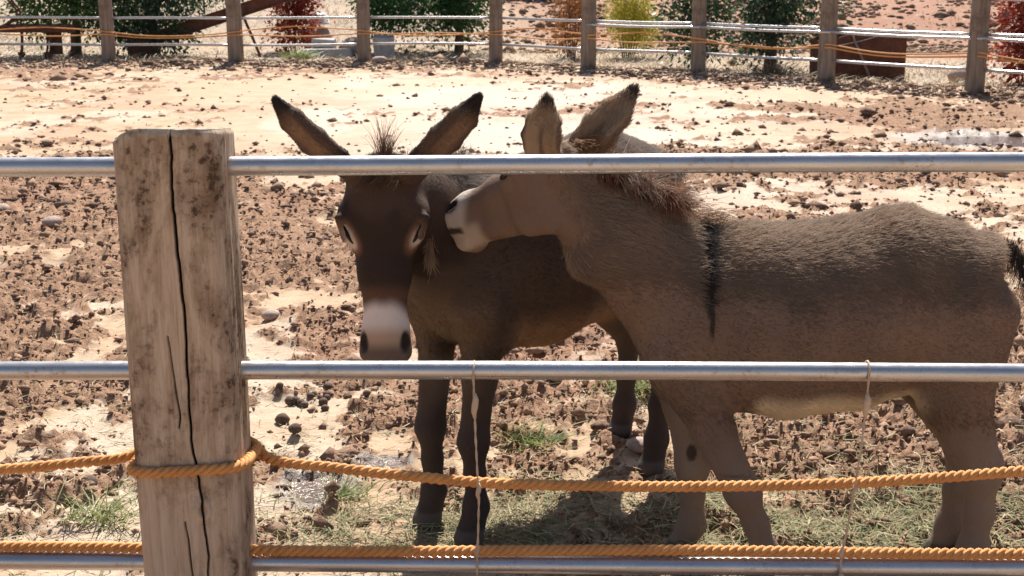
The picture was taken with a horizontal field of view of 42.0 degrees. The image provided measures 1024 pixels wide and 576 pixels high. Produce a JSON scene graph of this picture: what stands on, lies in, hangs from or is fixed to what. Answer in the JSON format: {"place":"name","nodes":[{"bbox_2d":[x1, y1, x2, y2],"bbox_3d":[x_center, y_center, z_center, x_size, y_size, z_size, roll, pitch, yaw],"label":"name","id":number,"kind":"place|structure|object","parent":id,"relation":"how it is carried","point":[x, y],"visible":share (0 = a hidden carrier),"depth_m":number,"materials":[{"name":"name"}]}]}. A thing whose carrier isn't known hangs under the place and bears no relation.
{"place":"outdoors","nodes":[
{"label":"outdoors","id":0,"kind":"place"},
{"bbox_2d":[0,0,1023,575],"bbox_3d":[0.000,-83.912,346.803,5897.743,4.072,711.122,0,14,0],"label":"ground","id":1,"kind":"structure","parent":0,"point":[354,100],"depth_m":9.04,"materials":[{"name":"soil"}]},
{"bbox_2d":[0,203,11,210],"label":"stone","id":2,"kind":"object","parent":1,"relation":"on","point":[5,206],"visible":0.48,"depth_m":9.41,"materials":[{"name":"white stone"}]},
{"bbox_2d":[0,0,79,58],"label":"cultivator","id":3,"kind":"object","parent":1,"relation":"on","point":[53,50],"visible":0.8,"depth_m":24.88,"materials":[{"name":"brown metal"}]},
{"bbox_2d":[42,216,62,226],"bbox_3d":[-3.048,-0.439,8.844,0.142,0.082,0.115,-13,18,-42],"label":"stone","id":4,"kind":"object","parent":1,"relation":"on","point":[51,220],"visible":0.89,"depth_m":8.80,"materials":[{"name":"white stone"}]},
{"bbox_2d":[0,0,149,54],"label":"broadleaf tree","id":5,"kind":"object","parent":1,"relation":"on","point":[74,7],"visible":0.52,"depth_m":25.65,"materials":[{"name":"green plant"}]},
{"bbox_2d":[32,475,139,532],"bbox_3d":[-1.288,0.679,4.220,0.401,0.127,0.416,2,14,9],"label":"grass tuft","id":6,"kind":"object","parent":1,"relation":"on","point":[103,517],"visible":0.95,"depth_m":4.21,"materials":[{"name":"green plant"}]},
{"bbox_2d":[84,475,97,485],"bbox_3d":[-1.419,0.654,4.476,0.053,0.047,0.061,-7,15,-27],"label":"dung ball","id":7,"kind":"object","parent":1,"relation":"on","point":[92,478],"visible":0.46,"depth_m":4.47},
{"bbox_2d":[73,0,243,57],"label":"broadleaf tree","id":8,"kind":"object","parent":1,"relation":"on","point":[151,7],"visible":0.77,"depth_m":25.45,"materials":[{"name":"green plant"}]},
{"bbox_2d":[127,0,291,57],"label":"rusty beam","id":9,"kind":"structure","parent":1,"relation":"on","point":[249,7],"depth_m":25.47,"materials":[{"name":"brown metal"}]},
{"bbox_2d":[261,309,278,320],"bbox_3d":[-1.200,0.134,6.636,0.084,0.053,0.104,4,14,15],"label":"stone","id":10,"kind":"object","parent":1,"relation":"on","point":[270,314],"visible":1,"depth_m":6.60,"materials":[{"name":"white stone"}]},
{"bbox_2d":[276,382,283,387],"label":"dung ball","id":11,"kind":"object","parent":1,"relation":"on","point":[279,384],"visible":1,"depth_m":5.42,"materials":[{"name":"brown"}]},
{"bbox_2d":[275,413,289,424],"bbox_3d":[-0.880,0.503,5.110,0.061,0.050,0.052,1,14,2],"label":"dung ball","id":12,"kind":"object","parent":1,"relation":"on","point":[282,418],"visible":0.99,"depth_m":5.09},
{"bbox_2d":[284,396,292,404],"bbox_3d":[-0.889,0.450,5.329,0.039,0.035,0.047,-5,15,-21],"label":"dung ball","id":13,"kind":"object","parent":1,"relation":"on","point":[288,400],"visible":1,"depth_m":5.32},
{"bbox_2d":[288,423,301,433],"bbox_3d":[-0.802,0.518,4.918,0.046,0.038,0.049,4,14,16],"label":"dung ball","id":14,"kind":"object","parent":1,"relation":"on","point":[294,428],"visible":1,"depth_m":4.90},
{"bbox_2d":[256,0,335,51],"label":"columnar shrub","id":15,"kind":"object","parent":1,"relation":"on","point":[295,8],"visible":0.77,"depth_m":26.85,"materials":[{"name":"red plant"}]},
{"bbox_2d":[292,396,299,401],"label":"dung ball","id":16,"kind":"object","parent":1,"relation":"on","point":[295,398],"visible":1,"depth_m":5.32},
{"bbox_2d":[277,47,320,59],"bbox_3d":[-3.995,-4.419,25.165,1.035,0.227,0.878,3,14,13],"label":"grass tuft","id":17,"kind":"object","parent":1,"relation":"on","point":[303,54],"visible":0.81,"depth_m":25.09,"materials":[{"name":"green plant"}]},
{"bbox_2d":[297,399,303,405],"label":"dung ball","id":18,"kind":"object","parent":1,"relation":"on","point":[299,401],"visible":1,"depth_m":5.30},
{"bbox_2d":[300,401,308,407],"bbox_3d":[-0.826,0.464,5.301,0.032,0.027,0.036,5,15,21],"label":"dung ball","id":19,"kind":"object","parent":1,"relation":"on","point":[304,404],"visible":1,"depth_m":5.29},
{"bbox_2d":[307,392,313,397],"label":"dung ball","id":20,"kind":"object","parent":1,"relation":"on","point":[310,394],"visible":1,"depth_m":5.37,"materials":[{"name":"brown"}]},
{"bbox_2d":[288,477,338,503],"bbox_3d":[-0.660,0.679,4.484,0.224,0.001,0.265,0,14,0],"label":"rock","id":21,"kind":"object","parent":1,"relation":"on","point":[310,485],"visible":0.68,"depth_m":4.49,"materials":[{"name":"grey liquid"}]},
{"bbox_2d":[304,28,333,48],"bbox_3d":[-4.059,-5.192,27.965,0.677,0.560,0.809,2,14,9],"label":"boulder","id":22,"kind":"object","parent":1,"relation":"on","point":[325,31],"visible":0.12,"depth_m":27.67,"materials":[{"name":"stone"}]},
{"bbox_2d":[309,13,330,24],"bbox_3d":[-4.050,-5.632,27.856,0.520,0.235,0.520,0,14,0],"label":"boulder","id":23,"kind":"object","parent":22,"relation":"on","point":[322,20],"visible":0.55,"depth_m":27.69,"materials":[{"name":"white stone"}]},
{"bbox_2d":[318,398,327,404],"bbox_3d":[-0.755,0.455,5.329,0.040,0.031,0.034,-6,15,-24],"label":"dung ball","id":24,"kind":"object","parent":1,"relation":"on","point":[323,401],"visible":0.83,"depth_m":5.32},
{"bbox_2d":[311,38,336,48],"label":"block","id":25,"kind":"structure","parent":1,"relation":"on","point":[322,40],"depth_m":26.16,"materials":[{"name":"concrete"}]},
{"bbox_2d":[321,405,328,410],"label":"dung ball","id":26,"kind":"object","parent":1,"relation":"on","point":[324,407],"visible":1,"depth_m":5.25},
{"bbox_2d":[322,394,330,399],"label":"dung ball","id":27,"kind":"object","parent":1,"relation":"on","point":[327,396],"visible":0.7,"depth_m":5.38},
{"bbox_2d":[302,49,353,57],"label":"slab","id":28,"kind":"structure","parent":1,"relation":"on","point":[345,52],"depth_m":25.56,"materials":[{"name":"concrete"}]},
{"bbox_2d":[323,382,332,390],"bbox_3d":[-0.756,0.406,5.479,0.040,0.037,0.047,1,14,3],"label":"dung ball","id":29,"kind":"object","parent":1,"relation":"on","point":[327,386],"visible":0.81,"depth_m":5.46,"materials":[{"name":"brown"}]},
{"bbox_2d":[339,37,356,48],"bbox_3d":[-3.161,-4.800,26.516,0.521,0.383,0.518,10,17,35],"label":"boulder","id":30,"kind":"object","parent":1,"relation":"on","point":[351,40],"visible":0.31,"depth_m":26.35,"materials":[{"name":"stone"}]},
{"bbox_2d":[314,464,391,503],"bbox_3d":[-0.537,0.670,4.406,0.288,0.097,0.302,7,15,26],"label":"grass tuft","id":31,"kind":"object","parent":1,"relation":"on","point":[342,491],"visible":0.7,"depth_m":4.41,"materials":[{"name":"green plant"}]},
{"bbox_2d":[350,45,371,56],"bbox_3d":[-2.968,-4.614,25.985,0.453,0.310,0.388,-10,17,-36],"label":"boulder","id":32,"kind":"object","parent":1,"relation":"on","point":[354,47],"visible":0.14,"depth_m":25.83,"materials":[{"name":"stone"}]},
{"bbox_2d":[362,390,370,396],"bbox_3d":[-0.590,0.427,5.417,0.034,0.028,0.034,1,14,2],"label":"dung ball","id":33,"kind":"object","parent":1,"relation":"on","point":[365,393],"visible":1,"depth_m":5.41,"materials":[{"name":"brown"}]},
{"bbox_2d":[371,56,387,62],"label":"stone","id":34,"kind":"object","parent":1,"relation":"on","point":[380,59],"visible":0.72,"depth_m":23.57,"materials":[{"name":"beige stone"}]},
{"bbox_2d":[364,459,401,468],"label":"puddle","id":35,"kind":"object","parent":1,"relation":"on","point":[382,463],"visible":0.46,"depth_m":4.72,"materials":[{"name":"grey liquid"}]},
{"bbox_2d":[372,34,394,57],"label":"block","id":36,"kind":"structure","parent":1,"relation":"on","point":[385,50],"depth_m":25.43,"materials":[{"name":"concrete"}]},
{"bbox_2d":[345,0,511,52],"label":"round tree","id":37,"kind":"object","parent":1,"relation":"on","point":[409,7],"visible":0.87,"depth_m":26.22,"materials":[{"name":"green plant"}]},
{"bbox_2d":[270,92,699,545],"bbox_3d":[0.026,0.038,4.144,0.586,1.382,1.684,12,18,41],"label":"donkey","id":38,"kind":"object","parent":1,"relation":"on","point":[430,282],"visible":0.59,"depth_m":3.80,"materials":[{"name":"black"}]},
{"bbox_2d":[0,127,1023,575],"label":"pipe fence","id":39,"kind":"object","parent":1,"relation":"on","point":[188,369],"visible":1,"depth_m":2.91,"materials":[{"name":"silver metal"}]},
{"bbox_2d":[471,360,481,575],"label":"twine","id":40,"kind":"object","parent":39,"relation":"hanging from","point":[474,406],"visible":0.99,"depth_m":3.00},
{"bbox_2d":[0,436,1023,491],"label":"rope","id":41,"kind":"object","parent":39,"relation":"attached to","point":[253,453],"visible":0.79,"depth_m":3.03,"materials":[{"name":"orange fabric"}]},
{"bbox_2d":[0,541,1023,559],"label":"rope","id":42,"kind":"object","parent":39,"relation":"attached to","point":[551,550],"visible":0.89,"depth_m":3.09,"materials":[{"name":"orange fabric"}]},
{"bbox_2d":[838,360,870,575],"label":"twine","id":43,"kind":"object","parent":39,"relation":"hanging from","point":[866,404],"visible":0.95,"depth_m":3.00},
{"bbox_2d":[0,139,1023,575],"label":"soil clods","id":44,"kind":"object","parent":1,"relation":"on","point":[332,487],"visible":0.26,"depth_m":5.10,"materials":[{"name":"brown soil"}]},
{"bbox_2d":[0,379,1023,575],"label":"hay","id":45,"kind":"object","parent":1,"relation":"on","point":[799,527],"visible":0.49,"depth_m":4.16},
{"bbox_2d":[0,0,1023,94],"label":"pipe fence","id":46,"kind":"object","parent":1,"relation":"on","point":[978,39],"visible":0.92,"depth_m":21.91,"materials":[{"name":"silver metal"}]},
{"bbox_2d":[0,32,1023,63],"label":"rope","id":47,"kind":"object","parent":46,"relation":"attached to","point":[531,38],"visible":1,"depth_m":22.97,"materials":[{"name":"orange fabric"}]},
{"bbox_2d":[0,25,1023,60],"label":"rope","id":48,"kind":"object","parent":46,"relation":"attached to","point":[519,29],"visible":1,"depth_m":23.19,"materials":[{"name":"orange fabric"}]},
{"bbox_2d":[0,53,1023,102],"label":"leaf litter","id":49,"kind":"object","parent":1,"relation":"on","point":[713,76],"visible":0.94,"depth_m":22.08,"materials":[{"name":"brown plant"}]},
{"bbox_2d":[0,0,1023,87],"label":"dry grass","id":50,"kind":"structure","parent":1,"relation":"on","point":[649,66],"depth_m":24.86,"materials":[{"name":"beige plant"}]},
{"bbox_2d":[0,144,1023,575],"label":"straw","id":51,"kind":"object","parent":1,"relation":"on","point":[446,450],"visible":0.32,"depth_m":4.56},
{"bbox_2d":[0,58,1023,221],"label":"soil crumbs","id":52,"kind":"object","parent":1,"relation":"on","point":[751,148],"visible":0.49,"depth_m":13.29,"materials":[{"name":"brown soil"}]},
{"bbox_2d":[492,416,598,453],"bbox_3d":[0.074,0.540,4.905,0.397,0.143,0.335,10,17,36],"label":"grass tuft","id":53,"kind":"object","parent":1,"relation":"on","point":[541,441],"visible":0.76,"depth_m":4.89,"materials":[{"name":"green plant"}]},
{"bbox_2d":[539,0,601,57],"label":"dry shrub","id":54,"kind":"object","parent":1,"relation":"on","point":[572,6],"visible":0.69,"depth_m":25.06,"materials":[{"name":"red plant"}]},
{"bbox_2d":[579,357,650,402],"bbox_3d":[0.534,0.371,5.475,0.558,0.171,0.537,-7,15,-28],"label":"grass tuft","id":55,"kind":"object","parent":1,"relation":"on","point":[637,385],"visible":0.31,"depth_m":5.44,"materials":[{"name":"green plant"}]},
{"bbox_2d":[597,0,665,57],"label":"golden conifer","id":56,"kind":"object","parent":1,"relation":"on","point":[632,10],"visible":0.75,"depth_m":25.21,"materials":[{"name":"yellow plant"}]},
{"bbox_2d":[626,436,642,453],"bbox_3d":[0.463,0.568,4.786,0.102,0.061,0.090,-3,14,-12],"label":"stone","id":57,"kind":"object","parent":1,"relation":"on","point":[635,444],"visible":0.66,"depth_m":4.75,"materials":[{"name":"beige stone"}]},
{"bbox_2d":[633,0,741,68],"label":"leafy shrub","id":58,"kind":"object","parent":1,"relation":"on","point":[714,10],"visible":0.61,"depth_m":22.68,"materials":[{"name":"green plant"}]},
{"bbox_2d":[395,0,1019,54],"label":"bank rubble","id":59,"kind":"object","parent":1,"relation":"on","point":[919,47],"visible":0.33,"depth_m":30.46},
{"bbox_2d":[445,82,1023,575],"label":"donkey","id":60,"kind":"object","parent":1,"relation":"on","point":[659,266],"visible":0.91,"depth_m":3.49,"materials":[{"name":"brown"}]},
{"bbox_2d":[762,419,774,433],"bbox_3d":[1.053,0.451,5.098,0.058,0.079,0.531,6,15,24],"label":"twig","id":61,"kind":"object","parent":1,"relation":"on","point":[769,424],"visible":0.23,"depth_m":4.92,"materials":[{"name":"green plant"}]},
{"bbox_2d":[735,58,803,75],"bbox_3d":[4.162,-3.532,21.266,1.138,0.332,0.991,0,14,0],"label":"grass tuft","id":62,"kind":"object","parent":1,"relation":"on","point":[776,67],"visible":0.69,"depth_m":21.23,"materials":[{"name":"green plant"}]},
{"bbox_2d":[708,0,864,69],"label":"bush","id":63,"kind":"object","parent":1,"relation":"on","point":[778,12],"visible":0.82,"depth_m":21.66,"materials":[{"name":"green plant"}]},
{"bbox_2d":[809,30,906,79],"bbox_3d":[5.420,-3.678,20.915,1.266,0.748,1.012,0,14,0],"label":"steel bin","id":64,"kind":"object","parent":1,"relation":"on","point":[888,44],"visible":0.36,"depth_m":20.46,"materials":[{"name":"brown metal"}]},
{"bbox_2d":[841,33,884,45],"bbox_3d":[5.331,-3.790,20.364,0.725,0.199,0.039,0,14,0],"label":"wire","id":65,"kind":"object","parent":64,"relation":"attached to","point":[859,41],"visible":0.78,"depth_m":20.37,"materials":[{"name":"grey metal"}]},
{"bbox_2d":[851,35,871,79],"bbox_3d":[5.328,-3.525,20.343,0.375,0.736,0.052,7,15,27],"label":"stick","id":66,"kind":"object","parent":1,"relation":"on","point":[862,58],"visible":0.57,"depth_m":20.33,"materials":[{"name":"grey wood"}]},
{"bbox_2d":[947,65,965,83],"bbox_3d":[6.764,-3.159,19.898,0.502,0.330,0.630,1,14,3],"label":"stone","id":67,"kind":"object","parent":1,"relation":"on","point":[954,74],"visible":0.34,"depth_m":19.73,"materials":[{"name":"beige stone"}]},
{"bbox_2d":[932,136,1023,146],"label":"puddle","id":68,"kind":"object","parent":1,"relation":"on","point":[1012,141],"visible":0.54,"depth_m":13.64,"materials":[{"name":"grey liquid"}]},
{"bbox_2d":[986,1,1023,85],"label":"red shrub","id":69,"kind":"object","parent":1,"relation":"on","point":[1005,22],"visible":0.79,"depth_m":19.32,"materials":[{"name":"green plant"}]},
{"bbox_2d":[1019,395,1023,406],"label":"stone","id":70,"kind":"object","parent":1,"relation":"on","point":[1021,398],"visible":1,"depth_m":5.22,"materials":[{"name":"beige stone"}]}
]}

